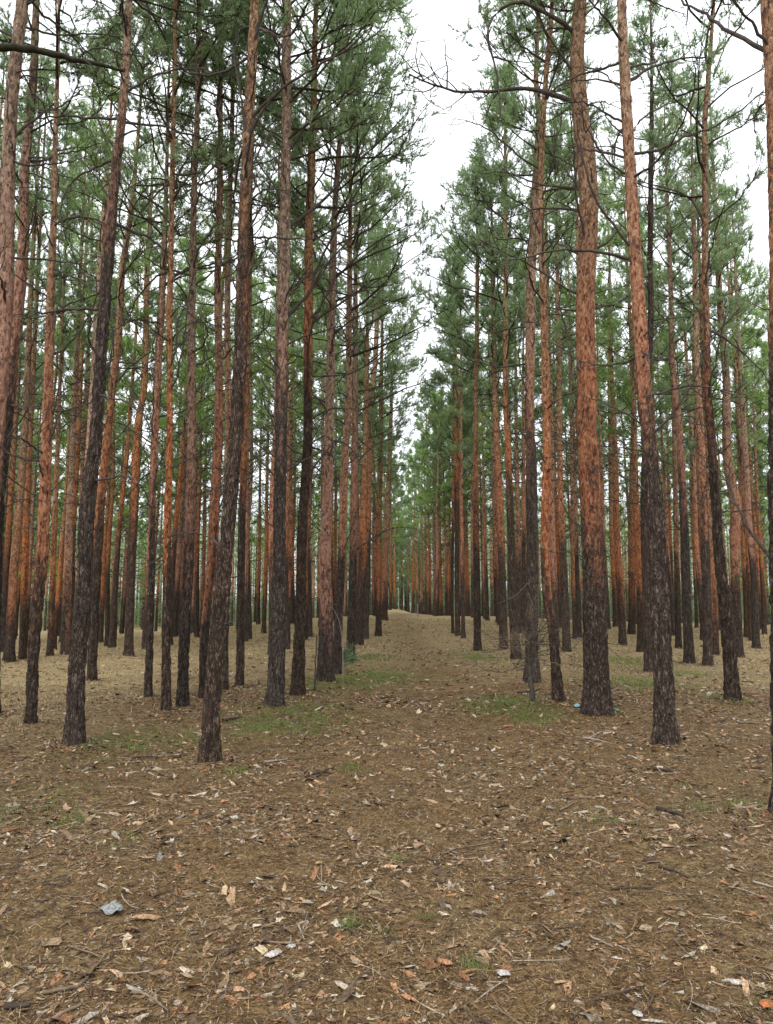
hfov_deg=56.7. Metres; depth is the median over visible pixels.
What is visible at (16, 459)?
pine tree
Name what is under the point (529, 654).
dead shrub
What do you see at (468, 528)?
pine tree
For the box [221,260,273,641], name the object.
pine tree
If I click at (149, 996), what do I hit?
fallen branch
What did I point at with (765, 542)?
pine tree
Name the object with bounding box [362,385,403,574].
pine tree
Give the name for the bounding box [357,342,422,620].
pine tree
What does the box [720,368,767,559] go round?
pine tree
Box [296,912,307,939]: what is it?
fallen branch
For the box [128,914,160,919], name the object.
bark flake
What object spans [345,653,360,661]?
green bush
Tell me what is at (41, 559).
pine tree
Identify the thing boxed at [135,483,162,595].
pine tree
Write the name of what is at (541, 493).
pine tree
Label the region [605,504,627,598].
pine tree
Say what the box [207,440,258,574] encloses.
pine tree
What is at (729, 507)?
pine tree
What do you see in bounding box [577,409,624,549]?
pine tree
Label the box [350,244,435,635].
pine tree
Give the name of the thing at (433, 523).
pine tree
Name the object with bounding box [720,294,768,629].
pine tree
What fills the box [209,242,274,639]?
pine tree
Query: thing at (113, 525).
pine tree
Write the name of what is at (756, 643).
pine tree
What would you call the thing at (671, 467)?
pine tree
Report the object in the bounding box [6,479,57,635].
pine tree
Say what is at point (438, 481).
pine tree
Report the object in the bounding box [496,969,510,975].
bark flake
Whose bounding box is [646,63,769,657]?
pine tree
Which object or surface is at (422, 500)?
pine tree
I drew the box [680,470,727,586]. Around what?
pine tree
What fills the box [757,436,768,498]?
pine tree
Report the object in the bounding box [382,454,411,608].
pine tree
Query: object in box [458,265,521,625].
pine tree
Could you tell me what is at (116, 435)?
pine tree
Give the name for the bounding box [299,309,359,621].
pine tree
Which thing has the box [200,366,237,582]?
pine tree
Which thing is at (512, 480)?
pine tree
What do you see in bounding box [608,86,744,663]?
pine tree
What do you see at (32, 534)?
pine tree
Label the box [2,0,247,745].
pine tree
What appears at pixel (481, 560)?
pine tree
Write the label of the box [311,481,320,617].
pine tree
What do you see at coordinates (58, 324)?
pine tree
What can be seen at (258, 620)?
pine tree
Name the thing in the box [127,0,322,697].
pine tree
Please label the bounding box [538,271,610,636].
pine tree
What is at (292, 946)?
bark flake
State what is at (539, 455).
pine tree
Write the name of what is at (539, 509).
pine tree
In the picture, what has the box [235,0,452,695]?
pine tree
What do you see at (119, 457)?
pine tree
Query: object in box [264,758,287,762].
fallen branch
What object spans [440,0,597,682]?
pine tree
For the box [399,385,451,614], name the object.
pine tree
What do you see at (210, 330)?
pine tree
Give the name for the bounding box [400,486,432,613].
pine tree
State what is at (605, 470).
pine tree
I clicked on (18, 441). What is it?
pine tree
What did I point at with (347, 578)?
pine tree
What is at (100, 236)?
pine tree
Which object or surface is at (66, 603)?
pine tree
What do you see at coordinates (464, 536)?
pine tree
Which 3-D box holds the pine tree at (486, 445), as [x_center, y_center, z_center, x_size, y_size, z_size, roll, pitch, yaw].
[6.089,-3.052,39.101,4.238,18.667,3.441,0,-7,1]
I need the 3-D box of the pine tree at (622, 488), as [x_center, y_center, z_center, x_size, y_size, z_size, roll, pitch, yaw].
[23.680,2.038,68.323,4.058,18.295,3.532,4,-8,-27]
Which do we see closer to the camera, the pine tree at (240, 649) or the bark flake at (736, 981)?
the bark flake at (736, 981)
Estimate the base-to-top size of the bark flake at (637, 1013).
0.008 m
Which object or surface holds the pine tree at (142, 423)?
on the ground at (702, 761)
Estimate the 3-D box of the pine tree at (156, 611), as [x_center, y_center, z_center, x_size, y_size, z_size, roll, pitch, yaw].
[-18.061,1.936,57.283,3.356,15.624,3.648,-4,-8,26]
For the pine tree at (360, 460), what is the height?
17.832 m
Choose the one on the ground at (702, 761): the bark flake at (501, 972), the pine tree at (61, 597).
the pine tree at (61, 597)
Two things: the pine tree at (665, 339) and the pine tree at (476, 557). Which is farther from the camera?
the pine tree at (665, 339)
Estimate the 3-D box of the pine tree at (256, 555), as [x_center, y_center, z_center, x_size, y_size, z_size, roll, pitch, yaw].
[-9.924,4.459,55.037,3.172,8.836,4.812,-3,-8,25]
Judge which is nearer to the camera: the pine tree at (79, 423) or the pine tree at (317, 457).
the pine tree at (79, 423)
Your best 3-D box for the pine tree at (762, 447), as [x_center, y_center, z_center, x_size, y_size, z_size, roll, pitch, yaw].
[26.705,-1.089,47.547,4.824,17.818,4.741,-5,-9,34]
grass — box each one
[0,618,770,766]
[0,651,772,1010]
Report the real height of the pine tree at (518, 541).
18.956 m
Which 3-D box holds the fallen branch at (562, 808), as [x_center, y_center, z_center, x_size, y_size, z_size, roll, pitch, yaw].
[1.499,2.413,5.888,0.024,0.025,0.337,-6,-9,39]
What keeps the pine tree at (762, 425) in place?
on the ground at (702, 761)
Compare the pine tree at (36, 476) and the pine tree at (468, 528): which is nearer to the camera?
the pine tree at (36, 476)
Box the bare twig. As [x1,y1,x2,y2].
[321,599,347,682]
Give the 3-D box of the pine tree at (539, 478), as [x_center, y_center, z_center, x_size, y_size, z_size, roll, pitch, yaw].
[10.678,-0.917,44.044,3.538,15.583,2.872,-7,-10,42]
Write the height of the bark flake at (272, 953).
0.014 m
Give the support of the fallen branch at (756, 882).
on the ground at (702, 761)
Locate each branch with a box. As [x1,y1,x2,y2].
[0,43,124,75]
[3,1002,30,1009]
[44,1003,79,1023]
[131,980,168,1011]
[132,756,157,758]
[222,716,242,721]
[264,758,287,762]
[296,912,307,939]
[311,767,333,776]
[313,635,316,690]
[440,840,493,854]
[516,688,540,692]
[559,801,577,811]
[583,730,609,742]
[592,937,612,947]
[610,886,653,889]
[653,766,672,772]
[656,806,683,816]
[658,864,688,877]
[736,721,767,724]
[753,880,772,887]
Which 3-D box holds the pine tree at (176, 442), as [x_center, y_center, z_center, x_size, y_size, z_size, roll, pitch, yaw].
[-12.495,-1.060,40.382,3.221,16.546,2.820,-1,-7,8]
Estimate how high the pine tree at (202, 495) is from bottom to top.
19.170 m
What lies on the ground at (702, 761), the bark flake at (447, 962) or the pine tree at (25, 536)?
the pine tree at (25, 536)
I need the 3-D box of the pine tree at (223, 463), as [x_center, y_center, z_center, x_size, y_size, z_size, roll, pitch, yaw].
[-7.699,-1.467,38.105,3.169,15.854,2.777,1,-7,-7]
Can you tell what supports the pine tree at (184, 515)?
on the ground at (702, 761)
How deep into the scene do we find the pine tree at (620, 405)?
41.35 m
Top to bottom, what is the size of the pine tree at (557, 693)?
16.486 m
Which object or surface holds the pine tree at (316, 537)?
on the ground at (702, 761)
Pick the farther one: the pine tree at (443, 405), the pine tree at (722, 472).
the pine tree at (722, 472)
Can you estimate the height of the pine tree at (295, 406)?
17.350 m
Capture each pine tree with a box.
[0,0,120,712]
[0,0,141,502]
[0,0,157,723]
[0,29,47,495]
[0,54,113,658]
[0,123,42,571]
[0,205,60,651]
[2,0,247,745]
[2,47,96,662]
[2,394,22,579]
[3,326,42,560]
[3,360,33,563]
[4,436,64,608]
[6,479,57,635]
[7,352,62,593]
[10,285,87,608]
[10,330,64,644]
[12,409,40,638]
[14,348,62,591]
[16,107,130,655]
[17,126,141,638]
[18,484,93,642]
[22,183,140,558]
[31,315,102,649]
[31,517,49,602]
[33,26,161,660]
[34,476,77,599]
[35,0,240,696]
[41,1,213,680]
[43,98,143,654]
[48,0,278,710]
[48,491,76,584]
[49,421,81,558]
[50,374,83,635]
[51,341,101,558]
[70,292,140,646]
[71,122,201,655]
[77,391,121,638]
[83,307,133,642]
[99,385,124,568]
[102,366,145,638]
[103,0,314,706]
[104,200,165,647]
[104,421,126,611]
[106,418,161,633]
[109,342,173,588]
[110,211,197,648]
[110,487,160,632]
[114,286,186,585]
[122,457,160,606]
[126,470,177,605]
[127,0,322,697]
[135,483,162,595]
[136,0,396,762]
[140,203,232,565]
[140,388,175,598]
[141,443,175,630]
[142,363,183,635]
[146,0,314,689]
[147,231,214,644]
[149,235,224,637]
[151,308,202,588]
[158,303,214,634]
[159,356,211,605]
[160,284,224,637]
[172,397,222,581]
[173,179,274,600]
[174,332,222,633]
[181,0,418,706]
[182,332,224,630]
[197,1,330,685]
[198,334,254,583]
[198,343,235,595]
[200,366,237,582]
[201,485,221,588]
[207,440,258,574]
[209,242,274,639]
[211,369,269,628]
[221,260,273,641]
[229,514,264,621]
[231,87,327,654]
[232,0,446,681]
[234,515,255,593]
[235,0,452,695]
[236,336,293,624]
[249,220,325,642]
[249,254,319,648]
[250,298,298,633]
[253,0,461,673]
[253,292,303,544]
[256,286,302,546]
[256,454,312,575]
[272,244,341,640]
[288,93,443,656]
[289,341,320,623]
[290,267,341,636]
[293,259,351,626]
[293,321,322,548]
[294,367,338,550]
[296,484,333,617]
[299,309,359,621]
[311,339,362,575]
[311,435,349,555]
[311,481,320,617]
[312,356,359,586]
[313,341,361,618]
[315,515,349,592]
[317,465,349,556]
[320,198,421,638]
[320,206,425,645]
[333,351,392,579]
[333,460,350,615]
[337,395,395,563]
[349,373,401,615]
[349,414,397,614]
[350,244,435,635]
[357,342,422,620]
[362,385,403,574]
[370,511,406,608]
[371,472,409,609]
[376,406,405,567]
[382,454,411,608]
[388,518,405,585]
[390,457,430,612]
[391,489,404,607]
[391,504,419,609]
[394,0,643,716]
[396,447,431,611]
[396,506,423,610]
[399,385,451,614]
[399,448,432,613]
[399,462,427,613]
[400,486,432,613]
[401,432,435,614]
[404,388,451,615]
[404,520,444,612]
[405,387,463,615]
[410,155,519,650]
[410,399,463,615]
[410,457,447,578]
[412,56,563,658]
[413,242,492,635]
[419,296,479,632]
[421,409,466,615]
[423,516,443,584]
[426,428,464,615]
[427,238,501,637]
[429,447,451,614]
[431,376,487,615]
[431,404,487,615]
[431,504,470,591]
[436,389,490,612]
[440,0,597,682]
[441,0,625,701]
[442,497,480,587]
[443,332,491,617]
[443,381,505,580]
[444,437,486,615]
[445,151,538,648]
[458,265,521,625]
[459,350,504,620]
[463,360,506,618]
[464,422,490,615]
[470,292,537,622]
[470,423,515,615]
[473,398,520,615]
[478,230,556,633]
[478,337,539,570]
[479,458,515,570]
[489,250,555,636]
[489,417,525,574]
[493,0,764,744]
[500,120,578,647]
[502,386,541,618]
[504,484,526,543]
[505,494,541,588]
[511,357,569,551]
[513,294,569,557]
[518,115,623,651]
[518,287,579,627]
[519,67,644,559]
[525,400,578,536]
[535,204,604,638]
[537,457,569,548]
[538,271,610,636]
[538,383,578,608]
[542,372,581,593]
[555,298,607,562]
[557,445,582,587]
[557,483,570,594]
[562,349,608,571]
[563,425,608,513]
[567,0,721,671]
[567,170,653,644]
[567,262,626,628]
[577,303,629,626]
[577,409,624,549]
[595,165,674,651]
[596,0,768,700]
[596,322,639,623]
[597,246,675,633]
[597,393,625,570]
[604,212,694,574]
[604,364,641,623]
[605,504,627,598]
[606,350,641,583]
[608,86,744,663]
[620,444,640,613]
[621,301,692,562]
[623,181,718,648]
[625,460,640,567]
[639,381,689,622]
[640,62,763,665]
[640,300,695,635]
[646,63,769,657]
[653,137,753,654]
[654,338,687,607]
[657,219,737,639]
[657,331,693,556]
[658,301,726,563]
[658,364,693,583]
[658,444,689,551]
[664,379,717,627]
[676,0,772,812]
[678,411,727,530]
[678,416,726,588]
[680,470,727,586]
[684,347,735,629]
[685,377,753,579]
[689,180,769,648]
[709,193,769,640]
[709,237,769,637]
[717,315,768,634]
[717,332,768,561]
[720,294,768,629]
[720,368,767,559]
[722,428,768,559]
[722,461,767,575]
[729,468,769,595]
[731,282,768,585]
[736,340,768,498]
[750,431,769,624]
[751,308,768,508]
[752,402,768,482]
[753,408,767,572]
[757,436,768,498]
[757,485,769,606]
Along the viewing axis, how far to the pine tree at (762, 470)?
93.22 m
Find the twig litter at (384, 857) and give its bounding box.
[0,675,772,1023]
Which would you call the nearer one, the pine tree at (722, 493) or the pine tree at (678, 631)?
the pine tree at (678, 631)
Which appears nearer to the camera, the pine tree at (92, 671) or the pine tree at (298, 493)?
the pine tree at (92, 671)
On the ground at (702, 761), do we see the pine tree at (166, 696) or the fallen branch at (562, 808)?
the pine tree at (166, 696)
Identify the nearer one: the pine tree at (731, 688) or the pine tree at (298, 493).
the pine tree at (731, 688)
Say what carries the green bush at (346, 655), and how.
on the ground at (702, 761)
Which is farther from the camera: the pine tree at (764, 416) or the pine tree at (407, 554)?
the pine tree at (407, 554)
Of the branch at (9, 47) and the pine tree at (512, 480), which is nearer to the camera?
the branch at (9, 47)
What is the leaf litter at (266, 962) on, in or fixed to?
on the ground at (702, 761)
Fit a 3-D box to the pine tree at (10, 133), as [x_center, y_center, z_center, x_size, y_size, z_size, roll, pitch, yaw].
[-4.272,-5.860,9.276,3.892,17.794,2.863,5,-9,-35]
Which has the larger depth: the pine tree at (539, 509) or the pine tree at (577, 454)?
the pine tree at (539, 509)
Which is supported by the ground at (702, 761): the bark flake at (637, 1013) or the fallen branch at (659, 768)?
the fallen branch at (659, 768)
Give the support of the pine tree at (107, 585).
on the ground at (702, 761)
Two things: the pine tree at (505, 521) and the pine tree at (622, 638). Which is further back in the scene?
the pine tree at (505, 521)
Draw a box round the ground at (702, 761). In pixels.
[0,607,772,1023]
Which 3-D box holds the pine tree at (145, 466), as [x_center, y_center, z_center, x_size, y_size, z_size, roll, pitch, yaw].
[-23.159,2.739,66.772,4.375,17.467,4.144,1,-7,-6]
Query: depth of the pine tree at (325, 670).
15.37 m
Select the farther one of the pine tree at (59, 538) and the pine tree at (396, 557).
the pine tree at (396, 557)
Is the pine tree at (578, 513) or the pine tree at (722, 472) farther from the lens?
the pine tree at (578, 513)
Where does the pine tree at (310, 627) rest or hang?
on the ground at (702, 761)
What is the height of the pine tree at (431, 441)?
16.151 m
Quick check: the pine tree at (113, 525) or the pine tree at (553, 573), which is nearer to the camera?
the pine tree at (553, 573)
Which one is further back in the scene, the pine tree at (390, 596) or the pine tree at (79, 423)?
the pine tree at (390, 596)
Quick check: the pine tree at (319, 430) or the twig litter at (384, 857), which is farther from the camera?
the pine tree at (319, 430)
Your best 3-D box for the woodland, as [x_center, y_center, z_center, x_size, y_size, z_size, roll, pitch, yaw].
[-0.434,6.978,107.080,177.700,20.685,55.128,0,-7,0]
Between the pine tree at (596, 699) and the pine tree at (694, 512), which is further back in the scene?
the pine tree at (694, 512)
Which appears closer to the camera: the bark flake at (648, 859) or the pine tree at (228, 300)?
the bark flake at (648, 859)
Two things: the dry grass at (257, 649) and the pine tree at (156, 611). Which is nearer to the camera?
the dry grass at (257, 649)
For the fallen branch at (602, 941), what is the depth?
3.53 m
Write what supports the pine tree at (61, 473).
on the ground at (702, 761)
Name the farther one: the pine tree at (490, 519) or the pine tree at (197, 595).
the pine tree at (490, 519)
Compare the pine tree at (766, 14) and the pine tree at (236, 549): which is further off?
the pine tree at (236, 549)
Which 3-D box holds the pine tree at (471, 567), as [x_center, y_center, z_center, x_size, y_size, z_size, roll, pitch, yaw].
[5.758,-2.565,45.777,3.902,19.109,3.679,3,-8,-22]
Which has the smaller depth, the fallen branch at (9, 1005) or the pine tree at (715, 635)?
the fallen branch at (9, 1005)
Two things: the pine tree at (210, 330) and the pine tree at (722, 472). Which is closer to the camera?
the pine tree at (210, 330)
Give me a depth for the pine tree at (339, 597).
16.97 m
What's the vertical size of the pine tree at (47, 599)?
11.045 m
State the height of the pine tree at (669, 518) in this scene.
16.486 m
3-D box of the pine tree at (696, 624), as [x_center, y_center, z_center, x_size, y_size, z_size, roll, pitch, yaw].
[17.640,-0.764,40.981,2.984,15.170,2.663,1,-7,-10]
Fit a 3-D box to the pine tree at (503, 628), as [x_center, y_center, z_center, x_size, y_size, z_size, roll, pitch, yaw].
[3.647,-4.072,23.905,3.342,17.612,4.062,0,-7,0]
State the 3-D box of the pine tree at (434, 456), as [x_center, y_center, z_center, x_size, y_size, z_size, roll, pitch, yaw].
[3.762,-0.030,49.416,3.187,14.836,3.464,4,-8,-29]
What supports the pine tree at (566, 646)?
on the ground at (702, 761)
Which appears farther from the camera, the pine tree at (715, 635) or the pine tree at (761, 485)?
the pine tree at (761, 485)
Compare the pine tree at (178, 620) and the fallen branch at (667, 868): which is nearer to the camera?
the fallen branch at (667, 868)
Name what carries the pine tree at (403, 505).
on the ground at (702, 761)
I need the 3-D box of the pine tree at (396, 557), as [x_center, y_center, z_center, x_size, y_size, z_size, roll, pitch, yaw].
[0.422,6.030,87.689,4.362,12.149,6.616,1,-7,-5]
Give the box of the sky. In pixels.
[0,0,769,607]
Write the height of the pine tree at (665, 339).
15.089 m
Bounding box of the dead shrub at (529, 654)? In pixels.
[458,573,646,708]
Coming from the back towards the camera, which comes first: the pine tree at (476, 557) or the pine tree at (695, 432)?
the pine tree at (695, 432)
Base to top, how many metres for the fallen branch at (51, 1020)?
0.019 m
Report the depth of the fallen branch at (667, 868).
4.33 m
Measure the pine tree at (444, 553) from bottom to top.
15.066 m
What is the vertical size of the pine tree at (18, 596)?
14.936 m
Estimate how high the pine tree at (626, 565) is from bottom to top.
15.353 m
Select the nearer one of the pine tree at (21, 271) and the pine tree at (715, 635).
the pine tree at (21, 271)
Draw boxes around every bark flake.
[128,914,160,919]
[233,986,244,991]
[264,950,281,957]
[286,944,295,948]
[333,980,348,989]
[401,994,415,1001]
[437,958,452,964]
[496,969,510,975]
[632,1010,642,1016]
[642,858,656,861]
[721,978,748,984]
[759,999,772,1008]
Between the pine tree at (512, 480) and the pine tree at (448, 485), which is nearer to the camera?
the pine tree at (448, 485)
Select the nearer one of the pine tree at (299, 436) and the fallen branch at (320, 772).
the fallen branch at (320, 772)
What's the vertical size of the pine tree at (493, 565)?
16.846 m
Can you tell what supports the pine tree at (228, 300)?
on the ground at (702, 761)
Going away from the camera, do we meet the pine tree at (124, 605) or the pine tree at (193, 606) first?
the pine tree at (193, 606)
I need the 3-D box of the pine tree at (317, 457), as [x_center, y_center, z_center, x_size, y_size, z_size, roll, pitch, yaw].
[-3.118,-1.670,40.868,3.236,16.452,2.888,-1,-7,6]
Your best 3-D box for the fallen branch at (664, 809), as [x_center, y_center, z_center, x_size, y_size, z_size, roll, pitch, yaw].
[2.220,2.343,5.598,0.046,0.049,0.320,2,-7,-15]
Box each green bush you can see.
[311,640,366,667]
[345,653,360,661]
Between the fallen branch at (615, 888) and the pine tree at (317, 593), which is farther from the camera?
the pine tree at (317, 593)
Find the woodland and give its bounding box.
[1,469,770,630]
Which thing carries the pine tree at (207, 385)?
on the ground at (702, 761)
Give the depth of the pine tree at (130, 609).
21.09 m
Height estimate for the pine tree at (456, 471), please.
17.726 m
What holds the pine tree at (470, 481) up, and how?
on the ground at (702, 761)
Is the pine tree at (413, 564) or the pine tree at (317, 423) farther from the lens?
the pine tree at (413, 564)
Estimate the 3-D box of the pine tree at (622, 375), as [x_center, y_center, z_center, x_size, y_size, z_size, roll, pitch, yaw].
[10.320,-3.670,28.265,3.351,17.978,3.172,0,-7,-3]
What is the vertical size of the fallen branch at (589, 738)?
0.031 m
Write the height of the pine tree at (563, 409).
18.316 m
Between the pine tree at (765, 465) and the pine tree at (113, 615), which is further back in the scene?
the pine tree at (765, 465)
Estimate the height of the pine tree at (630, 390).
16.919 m
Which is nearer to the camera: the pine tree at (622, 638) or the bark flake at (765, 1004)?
the bark flake at (765, 1004)
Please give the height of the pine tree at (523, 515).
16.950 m
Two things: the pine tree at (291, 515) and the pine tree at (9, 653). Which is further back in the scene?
the pine tree at (291, 515)
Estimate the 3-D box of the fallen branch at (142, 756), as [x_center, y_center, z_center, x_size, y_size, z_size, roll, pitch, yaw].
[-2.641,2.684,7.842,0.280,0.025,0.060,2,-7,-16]
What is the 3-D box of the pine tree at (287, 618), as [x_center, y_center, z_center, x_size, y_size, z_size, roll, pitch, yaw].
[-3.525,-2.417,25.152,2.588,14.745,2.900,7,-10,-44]
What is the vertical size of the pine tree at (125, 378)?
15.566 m
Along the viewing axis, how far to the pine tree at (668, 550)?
31.46 m
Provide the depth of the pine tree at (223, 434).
45.19 m
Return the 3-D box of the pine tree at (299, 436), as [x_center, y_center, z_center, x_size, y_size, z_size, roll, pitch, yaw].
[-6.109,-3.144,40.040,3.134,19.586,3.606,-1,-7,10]
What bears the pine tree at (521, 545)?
on the ground at (702, 761)
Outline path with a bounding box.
[299,610,772,1023]
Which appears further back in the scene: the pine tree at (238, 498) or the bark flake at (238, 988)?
the pine tree at (238, 498)
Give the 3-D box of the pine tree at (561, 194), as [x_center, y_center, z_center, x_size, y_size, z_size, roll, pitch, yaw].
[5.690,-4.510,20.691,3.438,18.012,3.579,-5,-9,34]
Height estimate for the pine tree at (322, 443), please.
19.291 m
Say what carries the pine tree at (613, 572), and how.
on the ground at (702, 761)
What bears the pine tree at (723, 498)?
on the ground at (702, 761)
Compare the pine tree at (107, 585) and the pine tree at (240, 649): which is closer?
the pine tree at (240, 649)
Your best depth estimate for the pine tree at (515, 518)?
73.54 m
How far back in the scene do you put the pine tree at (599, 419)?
34.80 m
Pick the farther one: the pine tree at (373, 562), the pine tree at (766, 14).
the pine tree at (373, 562)
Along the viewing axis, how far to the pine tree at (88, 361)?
29.16 m
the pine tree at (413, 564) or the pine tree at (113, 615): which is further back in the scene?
the pine tree at (413, 564)
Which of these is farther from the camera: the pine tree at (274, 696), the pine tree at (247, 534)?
the pine tree at (247, 534)
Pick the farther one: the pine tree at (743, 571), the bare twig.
the pine tree at (743, 571)
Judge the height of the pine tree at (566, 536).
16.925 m
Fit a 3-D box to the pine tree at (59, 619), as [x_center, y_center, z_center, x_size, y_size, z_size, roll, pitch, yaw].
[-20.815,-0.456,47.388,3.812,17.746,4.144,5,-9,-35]
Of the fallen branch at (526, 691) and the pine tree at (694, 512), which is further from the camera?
the pine tree at (694, 512)
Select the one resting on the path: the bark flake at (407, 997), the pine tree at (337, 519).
the bark flake at (407, 997)
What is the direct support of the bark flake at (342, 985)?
on the path
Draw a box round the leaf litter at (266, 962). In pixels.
[0,618,772,1023]
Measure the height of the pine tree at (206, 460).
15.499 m
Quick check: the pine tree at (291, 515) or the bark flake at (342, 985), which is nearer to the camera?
the bark flake at (342, 985)
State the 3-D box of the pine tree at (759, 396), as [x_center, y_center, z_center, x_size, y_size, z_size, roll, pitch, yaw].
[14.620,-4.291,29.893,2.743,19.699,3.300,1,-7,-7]
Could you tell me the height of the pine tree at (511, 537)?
18.676 m
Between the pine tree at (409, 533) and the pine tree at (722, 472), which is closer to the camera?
the pine tree at (722, 472)
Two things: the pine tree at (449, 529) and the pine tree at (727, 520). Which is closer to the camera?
the pine tree at (449, 529)
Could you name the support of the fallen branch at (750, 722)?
on the ground at (702, 761)
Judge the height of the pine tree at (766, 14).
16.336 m
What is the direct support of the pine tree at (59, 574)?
on the ground at (702, 761)
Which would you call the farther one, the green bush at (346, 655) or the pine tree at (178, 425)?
the pine tree at (178, 425)
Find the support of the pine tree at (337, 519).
on the ground at (702, 761)
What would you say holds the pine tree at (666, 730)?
on the ground at (702, 761)
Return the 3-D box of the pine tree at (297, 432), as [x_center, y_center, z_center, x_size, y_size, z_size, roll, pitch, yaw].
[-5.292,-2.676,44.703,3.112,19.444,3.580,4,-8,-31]
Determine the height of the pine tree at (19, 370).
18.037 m
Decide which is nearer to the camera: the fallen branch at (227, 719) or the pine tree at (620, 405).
the fallen branch at (227, 719)
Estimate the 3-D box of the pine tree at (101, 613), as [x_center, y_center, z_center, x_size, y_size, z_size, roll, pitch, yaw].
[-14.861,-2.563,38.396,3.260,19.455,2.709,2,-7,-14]
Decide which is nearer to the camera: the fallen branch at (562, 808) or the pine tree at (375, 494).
the fallen branch at (562, 808)
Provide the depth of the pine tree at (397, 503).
64.77 m
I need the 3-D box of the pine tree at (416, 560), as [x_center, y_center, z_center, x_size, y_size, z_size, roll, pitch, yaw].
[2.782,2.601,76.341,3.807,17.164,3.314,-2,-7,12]
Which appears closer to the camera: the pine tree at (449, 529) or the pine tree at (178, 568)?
the pine tree at (178, 568)
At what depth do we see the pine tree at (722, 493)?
45.86 m
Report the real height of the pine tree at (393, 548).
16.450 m
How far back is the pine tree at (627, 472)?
43.49 m
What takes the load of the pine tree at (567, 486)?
on the ground at (702, 761)
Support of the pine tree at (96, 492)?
on the ground at (702, 761)
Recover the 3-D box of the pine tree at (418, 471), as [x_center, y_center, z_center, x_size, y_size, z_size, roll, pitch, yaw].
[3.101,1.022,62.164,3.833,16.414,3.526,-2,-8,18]
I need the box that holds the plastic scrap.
[99,901,123,915]
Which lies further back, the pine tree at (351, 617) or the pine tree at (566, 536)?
the pine tree at (566, 536)
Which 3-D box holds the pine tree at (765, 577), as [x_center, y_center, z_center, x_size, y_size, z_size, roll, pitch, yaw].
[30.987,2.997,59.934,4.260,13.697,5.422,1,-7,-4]
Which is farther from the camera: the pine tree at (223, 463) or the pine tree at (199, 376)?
the pine tree at (223, 463)
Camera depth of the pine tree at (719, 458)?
48.50 m
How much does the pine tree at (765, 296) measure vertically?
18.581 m
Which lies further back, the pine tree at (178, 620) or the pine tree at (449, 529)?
the pine tree at (449, 529)
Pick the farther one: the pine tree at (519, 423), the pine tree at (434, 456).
the pine tree at (434, 456)
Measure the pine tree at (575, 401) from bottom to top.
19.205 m
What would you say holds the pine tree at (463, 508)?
on the ground at (702, 761)
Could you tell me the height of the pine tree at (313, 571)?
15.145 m
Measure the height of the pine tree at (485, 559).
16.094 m
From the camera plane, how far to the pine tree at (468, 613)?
49.92 m
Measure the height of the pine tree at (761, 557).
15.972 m
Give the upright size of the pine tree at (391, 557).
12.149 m
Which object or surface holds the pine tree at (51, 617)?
on the ground at (702, 761)
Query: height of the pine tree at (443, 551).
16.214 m
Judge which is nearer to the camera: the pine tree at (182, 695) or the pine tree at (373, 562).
the pine tree at (182, 695)
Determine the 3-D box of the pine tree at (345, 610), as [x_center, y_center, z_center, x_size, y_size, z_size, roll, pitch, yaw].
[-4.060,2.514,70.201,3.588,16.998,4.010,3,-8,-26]
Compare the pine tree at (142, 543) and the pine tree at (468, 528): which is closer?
the pine tree at (142, 543)
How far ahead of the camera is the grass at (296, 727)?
10.14 m
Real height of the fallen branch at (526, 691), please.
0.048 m
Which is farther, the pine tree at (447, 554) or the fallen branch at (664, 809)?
the pine tree at (447, 554)
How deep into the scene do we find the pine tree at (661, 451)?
52.03 m
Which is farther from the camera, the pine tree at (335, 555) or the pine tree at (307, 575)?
the pine tree at (335, 555)
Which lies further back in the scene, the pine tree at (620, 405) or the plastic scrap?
the pine tree at (620, 405)
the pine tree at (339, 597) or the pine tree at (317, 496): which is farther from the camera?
the pine tree at (317, 496)
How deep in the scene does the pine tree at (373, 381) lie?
29.64 m
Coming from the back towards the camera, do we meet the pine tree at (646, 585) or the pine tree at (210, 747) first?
the pine tree at (646, 585)
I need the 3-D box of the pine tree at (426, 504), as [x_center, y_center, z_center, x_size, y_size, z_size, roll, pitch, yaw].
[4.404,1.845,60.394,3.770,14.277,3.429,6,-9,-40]
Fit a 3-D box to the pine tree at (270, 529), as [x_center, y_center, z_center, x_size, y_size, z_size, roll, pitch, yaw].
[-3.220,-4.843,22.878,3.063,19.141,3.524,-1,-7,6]
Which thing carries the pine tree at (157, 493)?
on the ground at (702, 761)
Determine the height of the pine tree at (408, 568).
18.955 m
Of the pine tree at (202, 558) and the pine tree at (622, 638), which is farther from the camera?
the pine tree at (202, 558)
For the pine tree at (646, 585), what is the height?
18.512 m
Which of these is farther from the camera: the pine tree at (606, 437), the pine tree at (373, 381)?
the pine tree at (606, 437)
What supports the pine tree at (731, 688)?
on the ground at (702, 761)
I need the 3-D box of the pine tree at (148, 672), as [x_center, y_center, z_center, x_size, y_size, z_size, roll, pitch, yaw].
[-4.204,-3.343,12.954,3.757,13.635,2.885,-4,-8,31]
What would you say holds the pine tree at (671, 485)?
on the ground at (702, 761)
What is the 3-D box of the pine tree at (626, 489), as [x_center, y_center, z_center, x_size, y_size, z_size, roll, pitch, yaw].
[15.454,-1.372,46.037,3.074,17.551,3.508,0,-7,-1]
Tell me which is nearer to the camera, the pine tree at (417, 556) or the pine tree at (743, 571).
the pine tree at (743, 571)
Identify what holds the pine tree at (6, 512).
on the ground at (702, 761)
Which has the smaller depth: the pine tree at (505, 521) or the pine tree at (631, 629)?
the pine tree at (631, 629)
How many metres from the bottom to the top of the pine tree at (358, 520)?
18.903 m

